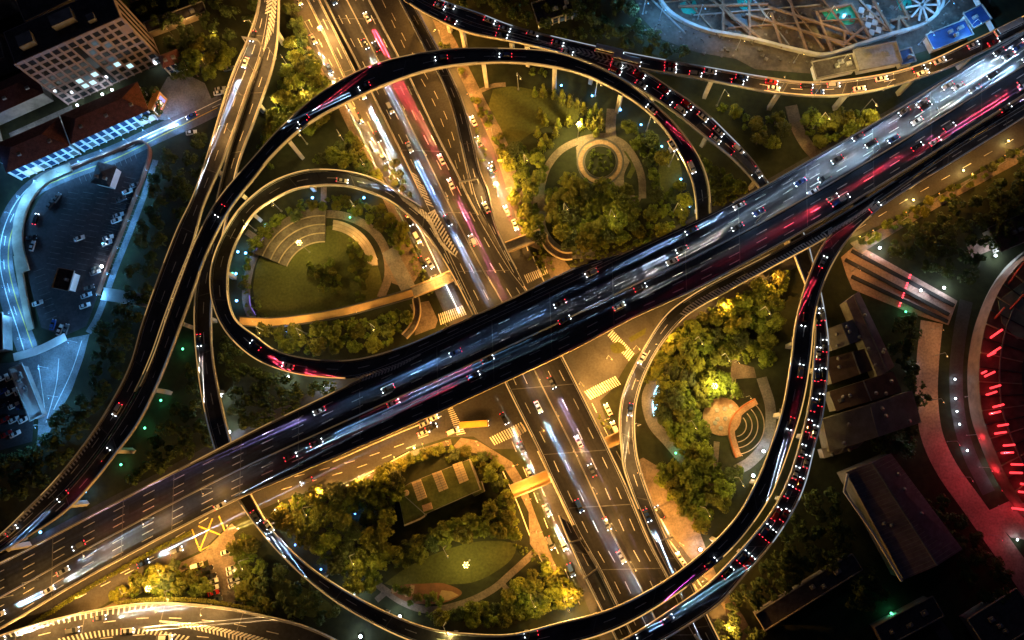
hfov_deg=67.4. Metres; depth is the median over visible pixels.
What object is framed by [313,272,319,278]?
tree
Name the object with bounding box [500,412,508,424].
car
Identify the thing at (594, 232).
tree
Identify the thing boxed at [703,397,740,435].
round stage
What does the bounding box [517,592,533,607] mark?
tree
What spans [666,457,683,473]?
tree
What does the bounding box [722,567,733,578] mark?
car
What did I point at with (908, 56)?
site shed
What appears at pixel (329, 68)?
car
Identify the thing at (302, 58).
tree
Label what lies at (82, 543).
van
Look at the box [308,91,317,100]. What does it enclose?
tree
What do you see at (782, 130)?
tree
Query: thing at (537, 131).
pointed tree
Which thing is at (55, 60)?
window
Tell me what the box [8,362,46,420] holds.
long canopy
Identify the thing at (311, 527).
tree
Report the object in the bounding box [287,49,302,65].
tree
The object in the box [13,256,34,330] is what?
planter wall
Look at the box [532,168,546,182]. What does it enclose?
tree
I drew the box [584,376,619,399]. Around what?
zebra crossing
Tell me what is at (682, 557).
road marking
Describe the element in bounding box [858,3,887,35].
floor slab
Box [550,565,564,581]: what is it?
tree
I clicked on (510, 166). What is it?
tree
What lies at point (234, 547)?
tree
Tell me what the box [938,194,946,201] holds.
tree
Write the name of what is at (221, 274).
elevated ramp
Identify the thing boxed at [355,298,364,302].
tree
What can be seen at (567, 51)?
car
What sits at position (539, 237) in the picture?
tree
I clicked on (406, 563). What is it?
tree
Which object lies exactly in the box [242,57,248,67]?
car
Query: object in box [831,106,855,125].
tree
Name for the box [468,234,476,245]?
van
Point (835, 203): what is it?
van
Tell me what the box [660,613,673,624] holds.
car
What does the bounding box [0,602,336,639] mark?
elevated road
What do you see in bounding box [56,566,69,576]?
car
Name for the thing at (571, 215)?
tree
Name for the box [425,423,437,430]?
car
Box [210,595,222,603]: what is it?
car
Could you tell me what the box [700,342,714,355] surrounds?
tree
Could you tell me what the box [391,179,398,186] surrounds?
tree
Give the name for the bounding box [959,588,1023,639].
flat building
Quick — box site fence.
[973,0,994,30]
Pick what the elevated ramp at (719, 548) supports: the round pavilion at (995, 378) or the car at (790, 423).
the car at (790, 423)
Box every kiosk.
[51,267,79,291]
[90,162,120,188]
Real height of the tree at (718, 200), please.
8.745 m
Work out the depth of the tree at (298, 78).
320.46 m
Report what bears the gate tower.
on the ground at (828, 616)
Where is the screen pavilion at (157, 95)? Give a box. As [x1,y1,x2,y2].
[147,88,166,116]
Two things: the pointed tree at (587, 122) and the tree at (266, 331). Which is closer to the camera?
the tree at (266, 331)
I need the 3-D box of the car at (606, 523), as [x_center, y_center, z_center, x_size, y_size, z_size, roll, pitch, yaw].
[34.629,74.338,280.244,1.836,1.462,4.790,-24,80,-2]
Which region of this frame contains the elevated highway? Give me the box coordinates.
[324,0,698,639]
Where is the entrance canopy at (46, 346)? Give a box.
[13,333,66,360]
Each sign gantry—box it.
[241,36,263,47]
[459,177,478,188]
[583,566,597,578]
[655,535,673,541]
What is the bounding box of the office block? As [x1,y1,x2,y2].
[3,0,159,104]
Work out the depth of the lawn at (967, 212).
304.76 m
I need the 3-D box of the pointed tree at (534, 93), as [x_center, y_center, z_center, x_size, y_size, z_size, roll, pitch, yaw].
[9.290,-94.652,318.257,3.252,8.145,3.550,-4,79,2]
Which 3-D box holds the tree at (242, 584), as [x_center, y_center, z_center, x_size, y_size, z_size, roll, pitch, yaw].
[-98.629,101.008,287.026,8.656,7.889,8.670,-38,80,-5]
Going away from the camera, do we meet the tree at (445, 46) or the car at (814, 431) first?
the car at (814, 431)
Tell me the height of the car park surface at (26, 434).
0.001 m
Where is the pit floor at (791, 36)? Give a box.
[664,0,936,52]
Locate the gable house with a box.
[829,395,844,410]
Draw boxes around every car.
[0,373,8,380]
[0,387,7,394]
[0,401,9,409]
[0,415,9,423]
[0,429,12,438]
[4,375,11,381]
[4,387,16,395]
[5,525,17,536]
[7,401,18,409]
[8,415,19,423]
[9,429,20,437]
[15,403,22,409]
[17,416,27,423]
[25,235,36,240]
[29,240,35,251]
[31,299,43,306]
[32,213,38,224]
[41,585,54,595]
[45,199,53,209]
[49,319,56,330]
[52,192,61,202]
[56,324,63,335]
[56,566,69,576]
[57,490,68,501]
[62,323,69,334]
[73,235,84,241]
[79,302,90,308]
[80,292,91,298]
[83,284,94,291]
[89,269,100,275]
[90,265,101,270]
[93,614,105,620]
[101,239,112,246]
[102,234,113,240]
[110,217,121,223]
[112,212,123,218]
[115,195,126,202]
[120,628,133,633]
[121,188,132,194]
[129,182,137,187]
[137,559,149,567]
[185,112,196,119]
[186,130,196,135]
[196,334,201,346]
[201,565,213,572]
[204,572,216,579]
[207,577,218,583]
[207,589,219,596]
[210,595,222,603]
[213,90,224,95]
[213,501,225,510]
[214,86,225,90]
[220,550,229,555]
[223,66,233,71]
[225,564,236,571]
[226,569,236,575]
[226,577,239,583]
[228,581,239,588]
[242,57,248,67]
[249,340,260,350]
[250,31,255,41]
[250,510,260,522]
[263,520,273,532]
[282,362,293,369]
[284,452,296,461]
[298,114,308,124]
[309,33,316,43]
[309,438,322,446]
[313,406,325,414]
[325,63,332,73]
[336,178,347,183]
[357,113,362,123]
[358,82,370,90]
[361,39,368,48]
[363,12,370,22]
[372,41,379,51]
[373,131,380,142]
[380,152,387,163]
[387,398,399,407]
[405,141,413,152]
[405,216,412,225]
[417,429,429,436]
[418,256,425,267]
[418,420,430,427]
[425,257,433,268]
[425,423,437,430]
[426,414,438,421]
[434,2,445,9]
[437,153,445,164]
[443,2,454,9]
[444,214,451,225]
[445,16,456,24]
[447,178,454,189]
[449,348,461,356]
[467,371,479,379]
[470,115,477,125]
[475,136,482,146]
[481,355,493,363]
[482,202,490,212]
[483,17,494,23]
[488,167,494,177]
[489,162,496,171]
[495,32,507,38]
[498,25,510,32]
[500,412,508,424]
[503,205,510,215]
[512,219,518,230]
[517,442,525,454]
[526,30,537,36]
[526,467,532,476]
[534,401,542,413]
[542,504,551,516]
[547,376,555,388]
[551,39,563,46]
[553,299,566,307]
[558,315,570,323]
[561,49,572,54]
[574,435,582,447]
[587,464,596,476]
[602,517,611,529]
[604,403,612,415]
[610,61,622,68]
[613,302,624,310]
[616,550,625,563]
[625,635,636,639]
[627,403,633,415]
[633,70,645,78]
[635,80,646,88]
[637,352,646,364]
[643,508,651,521]
[646,104,656,114]
[658,84,669,93]
[660,95,672,104]
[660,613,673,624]
[664,62,676,67]
[664,67,676,72]
[666,257,678,265]
[667,139,676,151]
[675,244,687,253]
[675,551,684,563]
[685,226,697,234]
[697,111,707,121]
[704,68,715,74]
[704,557,716,568]
[710,134,720,143]
[713,126,723,136]
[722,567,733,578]
[731,79,743,84]
[731,222,743,230]
[733,201,745,209]
[735,74,747,80]
[743,556,754,568]
[752,207,764,216]
[755,166,761,177]
[765,79,777,84]
[765,529,776,541]
[767,85,779,91]
[779,508,789,521]
[784,484,792,497]
[787,417,794,430]
[791,466,799,479]
[794,177,806,186]
[795,477,803,490]
[798,444,805,457]
[800,83,812,88]
[803,454,809,467]
[805,419,812,432]
[807,187,818,194]
[810,425,817,437]
[811,89,823,94]
[814,369,819,381]
[815,347,820,359]
[816,313,820,324]
[817,393,823,406]
[818,256,827,267]
[820,368,825,380]
[822,339,826,351]
[826,193,838,202]
[831,155,842,163]
[852,132,864,141]
[853,86,865,91]
[865,139,877,147]
[875,75,887,81]
[887,134,899,143]
[898,106,910,115]
[911,116,922,125]
[911,142,922,151]
[916,69,929,76]
[916,98,928,107]
[929,137,941,145]
[933,57,945,64]
[942,81,953,89]
[952,82,964,90]
[967,41,978,48]
[968,84,980,93]
[987,38,999,46]
[993,47,1005,56]
[999,103,1011,112]
[1003,51,1014,60]
[1013,42,1023,51]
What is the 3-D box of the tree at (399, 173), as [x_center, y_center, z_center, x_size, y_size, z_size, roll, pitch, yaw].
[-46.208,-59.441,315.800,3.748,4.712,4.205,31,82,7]
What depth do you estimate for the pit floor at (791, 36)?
323.20 m
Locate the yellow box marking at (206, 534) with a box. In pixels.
[199,518,212,549]
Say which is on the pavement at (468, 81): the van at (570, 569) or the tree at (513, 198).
the tree at (513, 198)
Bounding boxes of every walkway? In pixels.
[86,160,157,333]
[100,287,150,306]
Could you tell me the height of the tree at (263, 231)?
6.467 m
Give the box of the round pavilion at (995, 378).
[967,251,1023,517]
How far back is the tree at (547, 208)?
306.59 m
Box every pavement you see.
[103,524,237,607]
[288,439,451,502]
[306,44,422,273]
[410,301,437,334]
[433,19,540,249]
[453,438,567,593]
[537,255,570,277]
[639,458,751,639]
[850,149,1023,252]
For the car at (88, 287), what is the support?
on the car park surface at (64, 306)
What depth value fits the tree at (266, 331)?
302.35 m
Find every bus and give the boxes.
[459,420,488,428]
[595,43,623,55]
[612,52,640,66]
[731,150,756,174]
[993,17,1023,36]
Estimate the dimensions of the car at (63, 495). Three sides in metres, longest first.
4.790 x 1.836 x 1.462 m
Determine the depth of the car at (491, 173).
315.38 m
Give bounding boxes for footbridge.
[239,288,413,327]
[402,297,420,338]
[411,271,453,297]
[505,229,543,252]
[510,470,551,497]
[542,233,571,259]
[604,431,619,447]
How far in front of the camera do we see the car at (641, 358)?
288.31 m
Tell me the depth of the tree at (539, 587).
282.12 m
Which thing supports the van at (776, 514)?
on the elevated ramp at (716, 590)
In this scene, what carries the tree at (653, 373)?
on the ground at (828, 616)
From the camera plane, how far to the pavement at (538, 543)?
292.15 m
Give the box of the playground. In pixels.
[391,583,461,603]
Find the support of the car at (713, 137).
on the elevated ramp at (716, 590)
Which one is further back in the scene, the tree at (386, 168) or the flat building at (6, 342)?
the tree at (386, 168)
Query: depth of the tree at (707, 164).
307.17 m
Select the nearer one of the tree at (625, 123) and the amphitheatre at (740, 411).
the amphitheatre at (740, 411)
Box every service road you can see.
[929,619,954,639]
[949,299,994,494]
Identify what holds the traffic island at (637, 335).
on the street at (592, 365)
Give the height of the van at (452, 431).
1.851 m
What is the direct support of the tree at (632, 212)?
on the ground at (828, 616)
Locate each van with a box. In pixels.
[64,626,79,633]
[72,540,85,550]
[98,448,110,460]
[112,403,122,416]
[158,634,172,639]
[169,546,182,554]
[190,561,203,568]
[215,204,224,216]
[297,119,308,130]
[300,477,312,485]
[381,383,394,392]
[386,102,393,113]
[412,231,420,243]
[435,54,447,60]
[446,427,459,435]
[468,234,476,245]
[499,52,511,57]
[524,630,537,637]
[546,536,554,549]
[559,537,567,550]
[566,563,575,576]
[574,498,583,512]
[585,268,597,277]
[609,66,621,74]
[610,421,618,432]
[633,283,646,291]
[655,505,664,518]
[674,104,686,114]
[681,99,692,109]
[687,161,695,173]
[689,70,701,76]
[732,143,743,153]
[736,550,748,562]
[759,523,770,536]
[770,507,781,520]
[797,364,803,377]
[801,313,807,326]
[810,398,816,411]
[818,173,830,182]
[819,308,825,320]
[827,82,839,87]
[830,199,841,206]
[839,194,849,201]
[868,202,880,212]
[912,65,925,72]
[919,101,931,110]
[943,122,955,132]
[986,69,999,79]
[1016,78,1023,85]
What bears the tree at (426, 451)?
on the ground at (828, 616)
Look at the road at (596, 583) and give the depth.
277.98 m
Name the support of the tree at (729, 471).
on the ground at (828, 616)
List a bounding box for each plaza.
[37,334,88,445]
[157,74,210,119]
[392,222,419,284]
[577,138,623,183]
[735,362,755,378]
[841,247,956,324]
[986,501,1023,538]
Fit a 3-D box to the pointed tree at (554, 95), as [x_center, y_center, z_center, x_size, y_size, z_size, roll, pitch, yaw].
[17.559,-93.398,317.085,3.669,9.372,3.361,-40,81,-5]
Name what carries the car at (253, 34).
on the elevated ramp at (241, 79)
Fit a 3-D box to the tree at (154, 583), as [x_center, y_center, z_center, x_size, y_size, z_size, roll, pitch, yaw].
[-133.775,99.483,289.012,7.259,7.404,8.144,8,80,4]
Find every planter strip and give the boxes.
[844,258,949,315]
[851,249,954,306]
[851,275,948,322]
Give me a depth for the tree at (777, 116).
309.82 m
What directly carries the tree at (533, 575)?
on the ground at (828, 616)
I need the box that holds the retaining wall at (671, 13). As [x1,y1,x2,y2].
[659,0,944,57]
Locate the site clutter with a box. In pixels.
[637,0,964,63]
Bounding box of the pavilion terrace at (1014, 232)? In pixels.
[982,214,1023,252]
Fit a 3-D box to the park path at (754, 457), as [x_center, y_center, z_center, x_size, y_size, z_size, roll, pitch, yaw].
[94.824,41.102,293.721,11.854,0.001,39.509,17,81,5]
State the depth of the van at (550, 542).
287.72 m
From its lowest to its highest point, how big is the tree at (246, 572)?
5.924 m
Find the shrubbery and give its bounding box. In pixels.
[138,128,686,620]
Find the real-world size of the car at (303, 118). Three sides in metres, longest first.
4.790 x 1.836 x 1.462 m
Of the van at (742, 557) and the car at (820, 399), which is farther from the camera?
the car at (820, 399)
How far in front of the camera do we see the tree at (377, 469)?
290.96 m
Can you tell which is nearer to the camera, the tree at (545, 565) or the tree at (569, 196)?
the tree at (545, 565)
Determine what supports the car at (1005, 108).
on the elevated expressway
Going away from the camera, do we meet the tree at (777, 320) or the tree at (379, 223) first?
the tree at (777, 320)
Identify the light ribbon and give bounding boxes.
[652,384,658,415]
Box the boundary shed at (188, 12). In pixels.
[143,0,205,36]
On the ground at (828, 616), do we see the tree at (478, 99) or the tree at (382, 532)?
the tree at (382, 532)
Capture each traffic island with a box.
[610,342,625,352]
[629,328,645,341]
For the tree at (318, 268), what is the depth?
309.18 m
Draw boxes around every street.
[0,37,1023,634]
[0,95,222,396]
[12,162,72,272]
[294,0,739,639]
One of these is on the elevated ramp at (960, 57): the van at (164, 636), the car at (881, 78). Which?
the car at (881, 78)
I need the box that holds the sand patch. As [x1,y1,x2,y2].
[439,590,457,599]
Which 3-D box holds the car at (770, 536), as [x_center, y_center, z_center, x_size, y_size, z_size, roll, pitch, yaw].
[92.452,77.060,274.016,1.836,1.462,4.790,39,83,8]
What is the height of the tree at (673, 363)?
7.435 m
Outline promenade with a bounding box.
[915,320,1023,595]
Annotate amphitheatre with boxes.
[255,208,326,265]
[728,398,764,457]
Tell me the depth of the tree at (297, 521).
284.97 m
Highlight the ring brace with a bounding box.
[906,0,939,21]
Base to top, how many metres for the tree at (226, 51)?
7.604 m
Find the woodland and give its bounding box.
[0,0,1023,639]
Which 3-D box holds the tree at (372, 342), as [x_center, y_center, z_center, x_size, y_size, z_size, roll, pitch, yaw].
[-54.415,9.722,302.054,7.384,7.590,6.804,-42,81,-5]
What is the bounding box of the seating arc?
[332,220,377,265]
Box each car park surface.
[0,362,33,449]
[26,149,147,334]
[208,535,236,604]
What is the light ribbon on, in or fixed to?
on the park path at (658, 431)
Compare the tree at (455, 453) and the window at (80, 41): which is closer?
the tree at (455, 453)
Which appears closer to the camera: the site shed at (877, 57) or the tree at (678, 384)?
the tree at (678, 384)
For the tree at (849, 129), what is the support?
on the ground at (828, 616)
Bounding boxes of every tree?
[108,590,118,600]
[118,585,131,598]
[129,569,146,586]
[129,582,140,593]
[141,573,159,590]
[143,563,156,577]
[145,574,160,595]
[154,561,169,574]
[156,571,175,590]
[157,582,173,599]
[168,558,180,570]
[170,576,188,596]
[181,47,201,67]
[184,61,199,76]
[184,568,199,584]
[187,581,199,597]
[188,36,204,52]
[196,580,214,596]
[201,36,220,54]
[201,51,215,64]
[201,65,216,79]
[215,53,230,70]
[218,44,237,59]
[224,539,245,556]
[234,549,253,564]
[234,580,256,603]
[237,278,249,290]
[238,564,252,578]
[243,537,260,553]
[245,575,261,590]
[246,236,263,250]
[251,558,267,575]
[251,586,269,603]
[255,321,273,336]
[255,593,278,615]
[256,226,273,238]
[260,131,273,145]
[262,118,274,134]
[264,108,276,121]
[268,214,281,226]
[269,506,291,531]
[270,112,287,132]
[270,324,286,340]
[271,88,291,104]
[277,63,296,78]
[278,337,297,353]
[279,103,293,118]
[282,35,297,48]
[283,77,297,90]
[283,509,309,535]
[286,93,300,107]
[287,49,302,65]
[287,207,302,222]
[287,322,302,338]
[290,492,306,510]
[292,334,307,347]
[293,60,305,74]
[293,73,307,88]
[294,530,318,549]
[295,101,306,111]
[296,89,313,103]
[300,52,314,64]
[300,516,323,537]
[302,123,316,135]
[303,483,327,508]
[305,59,321,76]
[305,73,320,88]
[305,198,317,211]
[306,270,312,276]
[307,118,324,129]
[307,336,326,355]
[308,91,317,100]
[309,320,326,336]
[309,502,335,527]
[309,539,327,556]
[313,263,322,270]
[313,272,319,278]
[316,151,328,164]
[318,201,327,210]
[318,286,324,292]
[319,528,341,551]
[321,324,341,343]
[322,114,329,123]
[324,554,344,575]
[325,146,341,165]
[326,481,346,501]
[328,267,335,275]
[328,286,334,292]
[329,339,343,353]
[329,500,345,513]
[331,200,342,210]
[331,510,352,531]
[334,140,347,153]
[335,274,341,281]
[337,151,351,168]
[339,540,357,560]
[340,195,350,207]
[340,520,362,543]
[341,494,359,512]
[342,573,364,594]
[344,130,358,143]
[346,339,359,352]
[346,557,367,578]
[347,264,354,272]
[347,477,370,498]
[348,149,366,168]
[349,252,354,258]
[349,323,365,338]
[351,139,364,150]
[351,205,362,216]
[351,241,358,249]
[353,158,373,174]
[353,545,370,563]
[354,260,360,266]
[354,276,360,282]
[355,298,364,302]
[356,250,363,258]
[357,526,377,550]
[359,506,377,524]
[362,272,368,278]
[362,576,376,593]
[363,254,372,262]
[363,335,382,353]
[364,263,371,270]
[364,488,385,508]
[365,214,374,224]
[365,548,390,570]
[367,320,381,335]
[369,168,382,180]
[370,540,391,554]
[371,472,391,492]
[371,519,394,544]
[372,217,386,232]
[372,465,386,478]
[376,203,385,213]
[378,507,396,526]
[380,461,397,476]
[381,323,395,337]
[383,164,388,171]
[384,212,395,223]
[385,311,398,325]
[387,469,405,489]
[387,482,405,501]
[387,545,405,565]
[391,158,400,167]
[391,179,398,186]
[392,231,405,246]
[393,458,407,471]
[394,170,403,179]
[395,220,408,232]
[398,185,405,191]
[398,551,414,569]
[400,310,412,324]
[400,585,412,596]
[401,539,414,553]
[403,452,415,466]
[406,542,428,564]
[411,534,426,549]
[412,592,422,602]
[419,446,431,459]
[424,535,441,553]
[428,591,437,601]
[429,520,450,540]
[431,442,445,456]
[431,607,449,625]
[437,529,455,549]
[442,43,450,48]
[445,517,461,532]
[448,448,460,460]
[450,606,464,621]
[451,525,473,544]
[458,67,465,74]
[460,444,471,457]
[461,512,478,530]
[464,600,482,617]
[464,612,480,628]
[474,97,481,105]
[477,110,484,118]
[477,450,488,461]
[478,461,488,474]
[478,519,493,537]
[480,600,490,615]
[482,465,498,482]
[482,501,497,519]
[483,612,499,628]
[484,120,491,127]
[487,458,500,471]
[488,521,507,538]
[489,602,500,616]
[491,474,503,488]
[496,132,503,139]
[496,147,510,163]
[496,488,511,505]
[496,611,512,628]
[499,509,516,525]
[499,601,515,615]
[500,587,516,603]
[501,491,514,506]
[502,157,517,171]
[506,190,521,205]
[507,141,524,158]
[508,526,522,540]
[509,576,526,595]
[513,164,528,181]
[514,605,526,620]
[517,152,530,165]
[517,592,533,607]
[518,203,532,218]
[520,222,536,238]
[520,579,536,596]
[521,176,539,193]
[521,193,532,204]
[524,601,542,619]
[527,568,538,580]
[529,152,545,167]
[530,86,537,97]
[530,212,544,225]
[530,591,543,606]
[531,231,546,244]
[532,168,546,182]
[533,126,540,138]
[534,579,543,591]
[536,107,543,118]
[537,137,546,152]
[539,83,547,98]
[539,601,551,614]
[540,113,548,126]
[540,588,555,604]
[541,561,552,575]
[543,133,549,143]
[543,198,559,213]
[543,576,556,589]
[545,208,563,225]
[547,139,553,148]
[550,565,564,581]
[551,88,557,100]
[551,582,567,596]
[552,126,559,138]
[552,188,566,202]
[553,222,571,241]
[554,595,568,609]
[555,117,562,128]
[556,89,565,106]
[560,171,578,188]
[561,206,581,225]
[561,233,577,250]
[562,188,578,205]
[564,113,573,127]
[565,93,573,109]
[567,585,583,602]
[570,177,589,194]
[572,97,580,109]
[573,218,585,231]
[574,198,585,215]
[574,231,592,252]
[577,118,584,131]
[578,101,587,115]
[579,183,597,200]
[580,220,601,241]
[581,201,596,218]
[584,118,589,127]
[586,109,592,119]
[588,116,598,131]
[592,102,598,114]
[592,176,608,191]
[592,195,610,212]
[592,235,605,249]
[593,127,599,137]
[596,108,603,119]
[596,215,610,230]
[597,117,604,130]
[602,202,618,219]
[602,229,617,243]
[603,183,618,199]
[608,211,627,232]
[613,192,632,211]
[614,230,631,245]
[618,203,640,221]
[619,182,634,196]
[620,119,637,133]
[626,219,641,231]
[630,139,643,150]
[632,225,645,237]
[641,129,658,147]
[642,154,656,167]
[642,207,657,221]
[645,366,658,380]
[647,186,663,202]
[648,169,660,181]
[650,359,664,373]
[650,390,667,407]
[652,403,672,424]
[653,148,671,166]
[653,471,668,487]
[654,221,671,237]
[654,350,668,362]
[655,373,672,389]
[656,208,667,218]
[661,339,676,355]
[662,363,679,380]
[662,419,679,436]
[663,387,684,409]
[664,357,677,370]
[664,476,682,495]
[666,191,677,203]
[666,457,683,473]
[668,332,684,350]
[669,380,688,394]
[669,487,692,509]
[672,180,686,191]
[672,406,695,426]
[673,207,689,222]
[674,354,687,368]
[675,336,698,359]
[675,432,694,450]
[676,191,693,208]
[676,393,695,410]
[676,499,697,518]
[677,468,701,492]
[678,369,696,386]
[678,419,697,436]
[680,319,701,339]
[680,457,697,473]
[682,439,699,459]
[685,488,704,505]
[687,355,705,372]
[689,408,701,422]
[690,364,705,379]
[691,516,710,534]
[692,381,708,398]
[693,327,713,344]
[693,465,710,484]
[694,395,709,408]
[695,419,712,437]
[695,439,713,455]
[695,451,716,472]
[696,311,709,324]
[696,504,713,519]
[699,368,719,385]
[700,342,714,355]
[702,157,712,172]
[703,484,717,503]
[706,383,722,398]
[708,346,731,366]
[709,178,719,190]
[709,312,722,326]
[709,327,725,343]
[710,188,726,206]
[711,468,725,482]
[711,494,731,513]
[713,479,736,499]
[715,369,730,388]
[716,297,737,317]
[719,173,736,190]
[719,377,743,399]
[723,320,739,334]
[724,464,742,482]
[726,340,743,357]
[729,104,742,119]
[729,292,753,314]
[729,308,751,328]
[731,178,748,194]
[733,329,753,348]
[745,342,762,358]
[748,115,764,130]
[749,291,765,302]
[750,129,767,145]
[750,277,768,293]
[753,301,770,317]
[754,321,769,335]
[757,332,778,350]
[758,349,777,367]
[765,312,786,332]
[766,294,785,310]
[767,135,781,148]
[770,110,784,122]
[770,269,786,286]
[774,121,791,137]
[799,106,823,128]
[812,134,828,148]
[817,113,839,132]
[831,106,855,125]
[841,119,861,137]
[856,108,880,128]
[858,236,866,244]
[871,231,881,241]
[881,220,892,229]
[897,216,910,226]
[909,205,919,214]
[918,205,930,217]
[923,195,933,205]
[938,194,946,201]
[945,184,955,191]
[966,180,974,187]
[985,161,997,171]
[1004,149,1014,157]
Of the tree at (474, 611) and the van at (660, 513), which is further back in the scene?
the van at (660, 513)
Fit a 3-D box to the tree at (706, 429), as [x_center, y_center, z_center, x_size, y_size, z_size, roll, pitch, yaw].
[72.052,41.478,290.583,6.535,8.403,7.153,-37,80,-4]
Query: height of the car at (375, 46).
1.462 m
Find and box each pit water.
[680,0,696,13]
[737,0,750,9]
[822,6,854,24]
[896,0,911,9]
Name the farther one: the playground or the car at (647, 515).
the playground
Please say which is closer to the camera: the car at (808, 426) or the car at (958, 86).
the car at (808, 426)
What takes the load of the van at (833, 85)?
on the elevated ramp at (960, 57)
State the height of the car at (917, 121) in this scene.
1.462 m
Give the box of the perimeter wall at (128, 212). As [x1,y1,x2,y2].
[71,139,151,295]
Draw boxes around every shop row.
[0,117,80,179]
[60,81,157,151]
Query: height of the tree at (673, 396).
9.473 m
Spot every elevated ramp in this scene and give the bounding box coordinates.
[0,0,276,547]
[0,47,711,552]
[193,0,1023,639]
[209,169,632,378]
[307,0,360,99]
[399,0,525,286]
[404,0,828,639]
[420,0,1023,110]
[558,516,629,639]
[619,98,1023,639]
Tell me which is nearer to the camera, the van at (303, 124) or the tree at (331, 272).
the van at (303, 124)
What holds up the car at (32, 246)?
on the car park surface at (64, 306)
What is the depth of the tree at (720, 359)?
291.28 m
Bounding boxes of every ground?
[0,0,1023,639]
[636,0,990,73]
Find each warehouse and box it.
[817,441,863,457]
[819,391,920,451]
[826,371,901,411]
[827,349,872,384]
[828,319,861,351]
[837,453,961,581]
[840,291,893,377]
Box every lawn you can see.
[253,225,381,316]
[271,573,332,617]
[384,541,515,585]
[489,86,579,151]
[658,153,681,194]
[841,164,1022,280]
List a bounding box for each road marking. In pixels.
[0,99,220,349]
[3,104,219,314]
[8,107,217,347]
[38,365,44,406]
[46,359,58,421]
[54,341,81,408]
[282,445,414,489]
[294,435,426,476]
[308,19,422,244]
[333,416,441,461]
[358,452,408,478]
[367,122,459,313]
[382,0,457,168]
[392,14,464,179]
[502,471,541,560]
[512,442,579,603]
[537,451,571,524]
[666,536,701,586]
[858,139,1012,228]
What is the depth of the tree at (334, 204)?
313.01 m
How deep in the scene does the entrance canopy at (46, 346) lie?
307.58 m
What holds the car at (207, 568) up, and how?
on the footpath at (218, 561)
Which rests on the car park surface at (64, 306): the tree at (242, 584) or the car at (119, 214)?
the car at (119, 214)
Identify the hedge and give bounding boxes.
[25,531,191,626]
[113,596,255,611]
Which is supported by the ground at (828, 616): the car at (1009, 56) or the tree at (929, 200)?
the tree at (929, 200)
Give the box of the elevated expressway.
[0,32,1023,629]
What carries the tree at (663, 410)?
on the ground at (828, 616)
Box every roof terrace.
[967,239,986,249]
[968,244,989,257]
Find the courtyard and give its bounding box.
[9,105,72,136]
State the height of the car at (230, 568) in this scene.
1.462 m
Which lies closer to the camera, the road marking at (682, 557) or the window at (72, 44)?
the road marking at (682, 557)
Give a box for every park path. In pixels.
[242,210,392,316]
[245,229,261,241]
[321,187,326,206]
[375,589,387,601]
[376,536,547,613]
[382,248,414,290]
[480,82,505,92]
[501,571,518,594]
[531,192,542,203]
[537,134,645,210]
[537,211,594,258]
[605,109,616,140]
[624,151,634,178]
[642,379,684,462]
[705,441,719,505]
[729,359,736,397]
[734,376,775,473]
[785,105,821,158]
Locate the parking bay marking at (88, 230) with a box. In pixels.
[34,150,136,319]
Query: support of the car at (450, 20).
on the elevated ramp at (716, 590)
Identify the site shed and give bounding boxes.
[810,53,857,80]
[853,41,902,74]
[896,47,916,68]
[923,19,973,53]
[961,4,991,29]
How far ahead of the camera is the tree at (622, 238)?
303.51 m
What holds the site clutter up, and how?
on the building site ground at (747, 53)
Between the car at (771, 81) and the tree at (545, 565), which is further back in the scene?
the car at (771, 81)
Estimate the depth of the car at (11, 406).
306.10 m
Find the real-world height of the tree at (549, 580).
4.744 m
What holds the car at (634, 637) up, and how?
on the elevated ramp at (716, 590)
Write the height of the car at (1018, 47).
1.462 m
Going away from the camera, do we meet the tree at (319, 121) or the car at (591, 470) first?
the car at (591, 470)
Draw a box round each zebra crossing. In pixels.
[438,306,466,324]
[448,407,464,434]
[489,422,525,444]
[513,424,525,436]
[524,267,547,282]
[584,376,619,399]
[608,330,633,360]
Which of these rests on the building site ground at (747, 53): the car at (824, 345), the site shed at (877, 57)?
the site shed at (877, 57)
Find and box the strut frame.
[652,0,921,51]
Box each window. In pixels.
[20,63,28,68]
[28,60,36,65]
[34,65,43,70]
[36,56,44,61]
[50,58,59,63]
[52,49,60,54]
[59,55,66,59]
[65,60,73,65]
[66,51,75,56]
[68,42,76,47]
[76,39,84,43]
[92,31,100,36]
[98,37,106,42]
[108,24,116,29]
[114,30,122,35]
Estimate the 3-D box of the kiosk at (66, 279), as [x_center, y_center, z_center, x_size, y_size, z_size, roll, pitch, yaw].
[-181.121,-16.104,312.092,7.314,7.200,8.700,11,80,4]
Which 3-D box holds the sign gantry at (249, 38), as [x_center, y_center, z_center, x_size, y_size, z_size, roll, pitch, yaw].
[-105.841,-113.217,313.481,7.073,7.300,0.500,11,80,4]
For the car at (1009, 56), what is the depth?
297.61 m
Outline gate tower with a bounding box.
[159,49,187,74]
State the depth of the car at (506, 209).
312.14 m
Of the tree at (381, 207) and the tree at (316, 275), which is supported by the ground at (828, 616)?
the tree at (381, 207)
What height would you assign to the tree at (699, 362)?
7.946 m
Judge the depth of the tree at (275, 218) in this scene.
311.65 m
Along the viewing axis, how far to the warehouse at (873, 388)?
286.76 m
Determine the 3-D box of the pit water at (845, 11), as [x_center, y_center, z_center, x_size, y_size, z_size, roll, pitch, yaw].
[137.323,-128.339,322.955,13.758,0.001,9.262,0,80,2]
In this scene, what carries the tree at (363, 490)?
on the ground at (828, 616)
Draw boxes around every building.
[0,0,18,19]
[0,33,18,75]
[0,72,53,124]
[0,312,12,352]
[15,0,74,21]
[399,459,484,525]
[531,0,580,28]
[753,553,862,630]
[869,596,944,639]
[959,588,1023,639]
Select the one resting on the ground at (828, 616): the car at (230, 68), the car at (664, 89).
the car at (230, 68)

